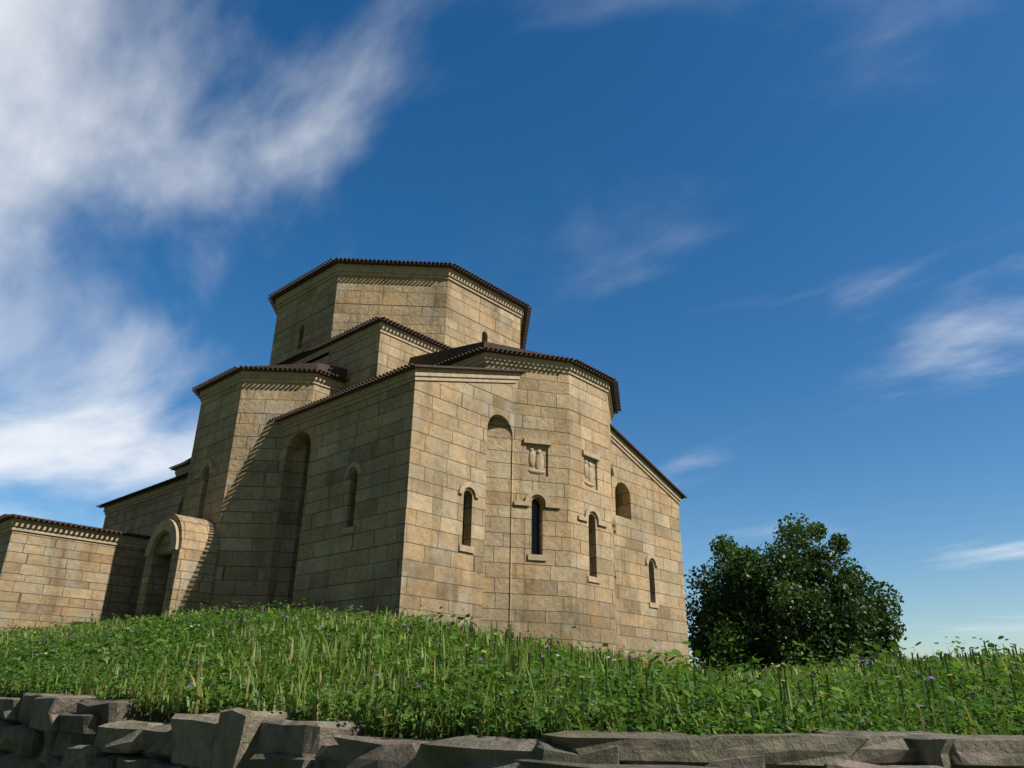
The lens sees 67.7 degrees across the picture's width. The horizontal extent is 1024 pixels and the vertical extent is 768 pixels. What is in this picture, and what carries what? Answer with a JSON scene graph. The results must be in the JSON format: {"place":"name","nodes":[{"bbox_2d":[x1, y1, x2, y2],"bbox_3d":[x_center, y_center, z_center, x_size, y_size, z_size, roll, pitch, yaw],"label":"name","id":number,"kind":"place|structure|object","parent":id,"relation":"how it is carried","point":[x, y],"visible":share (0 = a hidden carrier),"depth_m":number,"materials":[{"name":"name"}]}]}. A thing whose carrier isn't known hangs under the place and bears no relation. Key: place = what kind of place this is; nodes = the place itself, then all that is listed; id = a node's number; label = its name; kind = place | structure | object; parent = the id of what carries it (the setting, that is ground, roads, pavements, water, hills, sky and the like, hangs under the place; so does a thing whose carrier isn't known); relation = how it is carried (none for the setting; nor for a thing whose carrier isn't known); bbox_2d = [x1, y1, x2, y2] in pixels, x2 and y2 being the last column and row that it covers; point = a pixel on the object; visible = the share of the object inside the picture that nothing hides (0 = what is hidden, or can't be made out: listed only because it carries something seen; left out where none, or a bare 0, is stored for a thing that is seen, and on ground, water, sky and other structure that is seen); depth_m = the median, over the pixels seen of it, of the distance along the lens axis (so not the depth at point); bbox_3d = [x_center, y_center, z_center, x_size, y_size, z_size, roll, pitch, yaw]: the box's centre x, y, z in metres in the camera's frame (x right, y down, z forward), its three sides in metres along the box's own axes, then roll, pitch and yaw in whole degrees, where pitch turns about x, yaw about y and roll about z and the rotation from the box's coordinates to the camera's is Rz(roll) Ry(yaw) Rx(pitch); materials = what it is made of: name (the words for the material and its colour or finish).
{"place":"outdoors","nodes":[
{"label":"outdoors","id":0,"kind":"place"},
{"bbox_2d":[0,604,1023,755],"bbox_3d":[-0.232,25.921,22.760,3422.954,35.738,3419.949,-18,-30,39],"label":"ground","id":1,"kind":"structure","parent":0,"point":[156,715],"depth_m":6.39,"materials":[{"name":"green plant"}]},
{"bbox_2d":[0,257,689,670],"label":"church","id":2,"kind":"structure","parent":1,"relation":"on","point":[398,437],"depth_m":31.93,"materials":[{"name":"stone"}]},
{"bbox_2d":[0,692,1023,767],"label":"retaining wall","id":3,"kind":"structure","parent":1,"relation":"on","point":[59,730],"depth_m":4.28,"materials":[{"name":"grey stone"}]},
{"bbox_2d":[0,598,1023,735],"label":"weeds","id":4,"kind":"object","parent":1,"relation":"on","point":[86,647],"visible":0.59,"depth_m":5.80,"materials":[{"name":"green plant"}]},
{"bbox_2d":[0,602,1023,734],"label":"weeds","id":5,"kind":"object","parent":1,"relation":"on","point":[866,687],"visible":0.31,"depth_m":6.86,"materials":[{"name":"green plant"}]},
{"bbox_2d":[683,513,906,673],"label":"tree","id":6,"kind":"object","parent":1,"relation":"on","point":[749,592],"depth_m":42.58,"materials":[{"name":"green plant"}]},
{"bbox_2d":[0,0,1023,672],"label":"sky","id":7,"kind":"structure","parent":0,"point":[789,234],"materials":[{"name":"blue"}]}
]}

